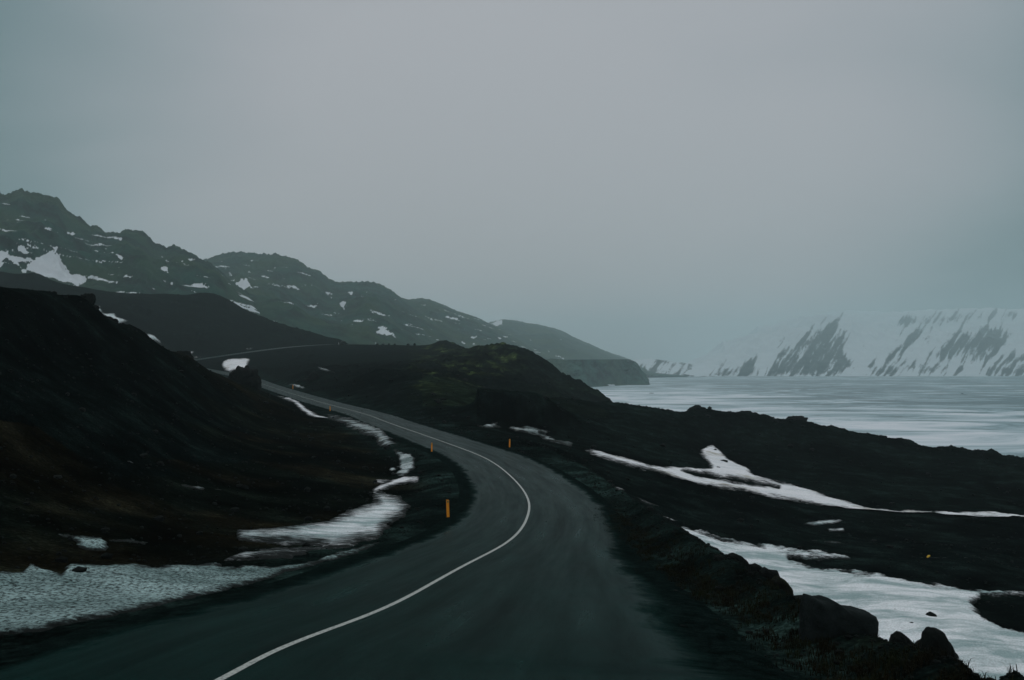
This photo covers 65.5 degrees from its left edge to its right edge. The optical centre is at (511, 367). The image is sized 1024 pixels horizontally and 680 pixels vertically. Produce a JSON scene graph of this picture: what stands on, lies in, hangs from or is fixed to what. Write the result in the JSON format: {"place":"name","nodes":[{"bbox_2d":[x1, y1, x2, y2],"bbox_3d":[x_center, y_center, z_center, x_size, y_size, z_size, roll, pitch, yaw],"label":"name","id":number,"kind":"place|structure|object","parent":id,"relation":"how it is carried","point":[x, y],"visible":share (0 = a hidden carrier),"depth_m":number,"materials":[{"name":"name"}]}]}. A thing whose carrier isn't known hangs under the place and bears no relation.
{"place":"outdoors","nodes":[
{"label":"outdoors","id":0,"kind":"place"},
{"bbox_2d":[0,188,260,315],"bbox_3d":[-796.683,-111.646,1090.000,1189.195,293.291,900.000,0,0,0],"label":"mountain","id":1,"kind":"structure","parent":0,"point":[51,238],"depth_m":890.60,"materials":[{"name":"grey stone"}]},
{"bbox_2d":[204,251,469,347],"bbox_3d":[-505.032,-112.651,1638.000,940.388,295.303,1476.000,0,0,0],"label":"mountain","id":2,"kind":"structure","parent":0,"point":[290,291],"depth_m":1427.43,"materials":[{"name":"grey stone"}]},
{"bbox_2d":[0,344,798,679],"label":"road","id":3,"kind":"structure","parent":0,"point":[518,566],"depth_m":15.84,"materials":[{"name":"grey asphalt"}]},
{"bbox_2d":[399,296,557,358],"bbox_3d":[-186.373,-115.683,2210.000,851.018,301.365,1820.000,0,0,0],"label":"mountain","id":4,"kind":"structure","parent":0,"point":[468,330],"depth_m":1974.42,"materials":[{"name":"grey stone"}]},
{"bbox_2d":[0,271,1023,679],"bbox_3d":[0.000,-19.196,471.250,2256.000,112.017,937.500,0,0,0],"label":"ground","id":5,"kind":"structure","parent":0,"point":[202,325],"depth_m":72.29,"materials":[{"name":"soil"}]},
{"bbox_2d":[80,293,95,304],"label":"crag","id":6,"kind":"structure","parent":5,"relation":"on","point":[90,297],"depth_m":79.85,"materials":[{"name":"black stone"}]},
{"bbox_2d":[58,534,147,550],"bbox_3d":[-12.452,5.352,24.241,2.366,1.019,4.737,0,0,7],"label":"snow patch","id":7,"kind":"object","parent":5,"relation":"on","point":[91,543],"visible":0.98,"depth_m":23.45,"materials":[{"name":"white snow"}]},
{"bbox_2d":[105,315,118,322],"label":"crag","id":8,"kind":"structure","parent":5,"relation":"on","point":[115,320],"depth_m":89.92,"materials":[{"name":"black stone"}]},
{"bbox_2d":[99,306,127,323],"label":"snow patch","id":9,"kind":"object","parent":5,"relation":"on","point":[114,316],"visible":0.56,"depth_m":425.75,"materials":[{"name":"white snow"}]},
{"bbox_2d":[146,333,160,342],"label":"snow patch","id":10,"kind":"object","parent":5,"relation":"on","point":[155,338],"visible":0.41,"depth_m":423.38,"materials":[{"name":"white snow"}]},
{"bbox_2d":[177,351,193,358],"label":"boulder","id":11,"kind":"object","parent":5,"relation":"on","point":[188,353],"visible":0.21,"depth_m":122.49,"materials":[{"name":"black stone"}]},
{"bbox_2d":[0,542,378,634],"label":"snow patch","id":12,"kind":"object","parent":5,"relation":"on","point":[33,599],"visible":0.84,"depth_m":17.84,"materials":[{"name":"white snow"}]},
{"bbox_2d":[179,484,219,489],"bbox_3d":[-16.217,6.437,42.466,1.897,1.401,6.896,0,0,9],"label":"snow patch","id":13,"kind":"object","parent":5,"relation":"on","point":[196,487],"visible":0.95,"depth_m":41.48,"materials":[{"name":"white snow"}]},
{"bbox_2d":[221,358,249,371],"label":"snow patch","id":14,"kind":"object","parent":5,"relation":"on","point":[229,365],"visible":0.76,"depth_m":384.44,"materials":[{"name":"white snow"}]},
{"bbox_2d":[227,366,261,390],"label":"boulder","id":15,"kind":"object","parent":5,"relation":"on","point":[248,377],"visible":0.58,"depth_m":150.31,"materials":[{"name":"black stone"}]},
{"bbox_2d":[289,384,304,388],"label":"snow patch","id":16,"kind":"object","parent":5,"relation":"on","point":[298,386],"visible":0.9,"depth_m":238.97,"materials":[{"name":"white snow"}]},
{"bbox_2d":[278,396,327,417],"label":"snow patch","id":17,"kind":"object","parent":5,"relation":"on","point":[301,407],"visible":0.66,"depth_m":145.09,"materials":[{"name":"white snow"}]},
{"bbox_2d":[224,491,410,560],"bbox_3d":[-8.386,7.284,40.685,7.154,2.921,33.342,0,0,0],"label":"snow patch","id":18,"kind":"object","parent":5,"relation":"on","point":[353,527],"visible":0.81,"depth_m":33.53,"materials":[{"name":"white snow"}]},
{"bbox_2d":[328,414,395,445],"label":"snow patch","id":19,"kind":"object","parent":5,"relation":"on","point":[382,437],"visible":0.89,"depth_m":107.01,"materials":[{"name":"white snow"}]},
{"bbox_2d":[372,476,418,493],"bbox_3d":[-8.595,8.642,59.367,3.773,0.373,13.929,0,0,-7],"label":"snow patch","id":20,"kind":"object","parent":5,"relation":"on","point":[386,484],"visible":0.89,"depth_m":60.03,"materials":[{"name":"white snow"}]},
{"bbox_2d":[389,449,415,475],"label":"snow patch","id":21,"kind":"object","parent":5,"relation":"on","point":[406,463],"visible":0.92,"depth_m":71.58,"materials":[{"name":"white snow"}]},
{"bbox_2d":[446,500,449,516],"bbox_3d":[-3.165,7.000,39.296,0.138,0.998,0.047,-2,1,-18],"label":"marker post","id":22,"kind":"object","parent":5,"relation":"on","point":[447,506],"visible":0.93,"depth_m":39.27,"materials":[{"name":"orange plastic"}]},
{"bbox_2d":[0,289,1023,679],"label":"loose stones","id":23,"kind":"object","parent":5,"relation":"on","point":[326,507],"visible":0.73,"depth_m":46.70,"materials":[{"name":"black stone"}]},
{"bbox_2d":[482,422,572,445],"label":"snow patch","id":24,"kind":"object","parent":5,"relation":"on","point":[531,430],"visible":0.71,"depth_m":120.67,"materials":[{"name":"white snow"}]},
{"bbox_2d":[615,486,676,520],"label":"snow patch","id":25,"kind":"object","parent":5,"relation":"on","point":[618,488],"visible":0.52,"depth_m":70.27,"materials":[{"name":"white snow"}]},
{"bbox_2d":[687,405,705,410],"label":"outcrop","id":26,"kind":"object","parent":5,"relation":"on","point":[697,407],"visible":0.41,"depth_m":197.60,"materials":[{"name":"black stone"}]},
{"bbox_2d":[727,553,748,566],"bbox_3d":[6.500,5.584,22.849,0.749,0.564,0.582,0,0,0],"label":"boulder","id":27,"kind":"object","parent":5,"relation":"on","point":[737,557],"visible":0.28,"depth_m":22.66,"materials":[{"name":"black stone"}]},
{"bbox_2d":[748,563,761,571],"bbox_3d":[6.358,5.323,20.800,0.414,0.430,0.433,0,0,0],"label":"boulder","id":28,"kind":"object","parent":5,"relation":"on","point":[754,567],"visible":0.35,"depth_m":20.68,"materials":[{"name":"black stone"}]},
{"bbox_2d":[759,567,779,578],"bbox_3d":[6.322,5.197,19.550,0.552,0.609,0.542,0,0,0],"label":"boulder","id":29,"kind":"object","parent":5,"relation":"on","point":[765,572],"visible":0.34,"depth_m":19.40,"materials":[{"name":"black stone"}]},
{"bbox_2d":[771,575,793,594],"bbox_3d":[6.296,5.171,18.552,0.532,0.649,0.588,0,0,0],"label":"boulder","id":30,"kind":"object","parent":5,"relation":"on","point":[781,583],"visible":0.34,"depth_m":18.35,"materials":[{"name":"black stone"}]},
{"bbox_2d":[786,416,807,420],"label":"outcrop","id":31,"kind":"object","parent":5,"relation":"on","point":[800,418],"visible":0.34,"depth_m":186.25,"materials":[{"name":"black stone"}]},
{"bbox_2d":[794,595,801,600],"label":"boulder","id":32,"kind":"object","parent":5,"relation":"on","point":[800,597],"visible":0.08,"depth_m":16.75,"materials":[{"name":"black stone"}]},
{"bbox_2d":[585,445,1023,516],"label":"snow patch","id":33,"kind":"object","parent":5,"relation":"on","point":[713,458],"visible":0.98,"depth_m":103.76,"materials":[{"name":"white snow"}]},
{"bbox_2d":[591,508,1021,679],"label":"rocks","id":34,"kind":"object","parent":5,"relation":"on","point":[921,657],"depth_m":14.47,"materials":[{"name":"black stone"}]},
{"bbox_2d":[805,519,842,525],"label":"snow patch","id":35,"kind":"object","parent":5,"relation":"on","point":[819,522],"visible":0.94,"depth_m":82.27,"materials":[{"name":"white snow"}]},
{"bbox_2d":[828,528,844,531],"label":"snow patch","id":36,"kind":"object","parent":5,"relation":"on","point":[836,529],"visible":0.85,"depth_m":79.09,"materials":[{"name":"white snow"}]},
{"bbox_2d":[799,593,878,642],"bbox_3d":[5.726,4.462,13.909,1.250,0.931,0.720,0,0,0],"label":"boulder","id":37,"kind":"object","parent":5,"relation":"on","point":[820,615],"visible":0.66,"depth_m":13.65,"materials":[{"name":"black stone"}]},
{"bbox_2d":[682,526,1023,679],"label":"snow patch","id":38,"kind":"object","parent":5,"relation":"on","point":[892,605],"visible":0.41,"depth_m":44.59,"materials":[{"name":"white snow"}]},
{"bbox_2d":[888,631,913,646],"bbox_3d":[6.192,4.415,12.610,0.571,0.467,0.471,0,0,0],"label":"boulder","id":39,"kind":"object","parent":5,"relation":"on","point":[897,636],"visible":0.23,"depth_m":12.51,"materials":[{"name":"black stone"}]},
{"bbox_2d":[925,611,936,616],"bbox_3d":[21.625,12.845,40.948,0.820,0.580,0.592,0,0,0],"label":"boulder","id":40,"kind":"object","parent":5,"relation":"on","point":[929,613],"visible":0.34,"depth_m":40.83,"materials":[{"name":"black stone"}]},
{"bbox_2d":[919,626,957,658],"bbox_3d":[6.329,4.205,11.754,0.646,0.751,0.566,0,0,0],"label":"boulder","id":41,"kind":"object","parent":5,"relation":"on","point":[932,636],"visible":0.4,"depth_m":11.58,"materials":[{"name":"black stone"}]},
{"bbox_2d":[0,0,1023,362],"label":"sky","id":42,"kind":"structure","parent":0,"point":[667,180],"materials":[{"name":"grey"}]},
{"bbox_2d":[489,319,687,376],"bbox_3d":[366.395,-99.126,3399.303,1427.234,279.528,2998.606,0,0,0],"label":"mountain","id":43,"kind":"structure","parent":0,"point":[556,343],"depth_m":2901.19,"materials":[{"name":"grey stone"}]},
{"bbox_2d":[546,358,650,386],"bbox_3d":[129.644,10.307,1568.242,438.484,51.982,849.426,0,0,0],"label":"headland","id":44,"kind":"structure","parent":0,"point":[602,372],"depth_m":1325.07,"materials":[{"name":"grey stone"}]},
{"bbox_2d":[632,358,695,376],"bbox_3d":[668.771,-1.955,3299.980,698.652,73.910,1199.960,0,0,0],"label":"hill","id":45,"kind":"structure","parent":0,"point":[664,366],"depth_m":3117.78,"materials":[{"name":"white snow"}]},
{"bbox_2d":[591,376,1023,456],"bbox_3d":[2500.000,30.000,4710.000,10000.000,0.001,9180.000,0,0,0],"label":"lake","id":46,"kind":"structure","parent":0,"point":[983,412],"depth_m":709.96,"materials":[{"name":"grey liquid"}]},
{"bbox_2d":[684,307,1023,375],"bbox_3d":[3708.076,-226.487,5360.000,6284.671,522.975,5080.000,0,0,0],"label":"mountain","id":47,"kind":"structure","parent":0,"point":[967,342],"depth_m":3554.04,"materials":[{"name":"white snow"}]}
]}

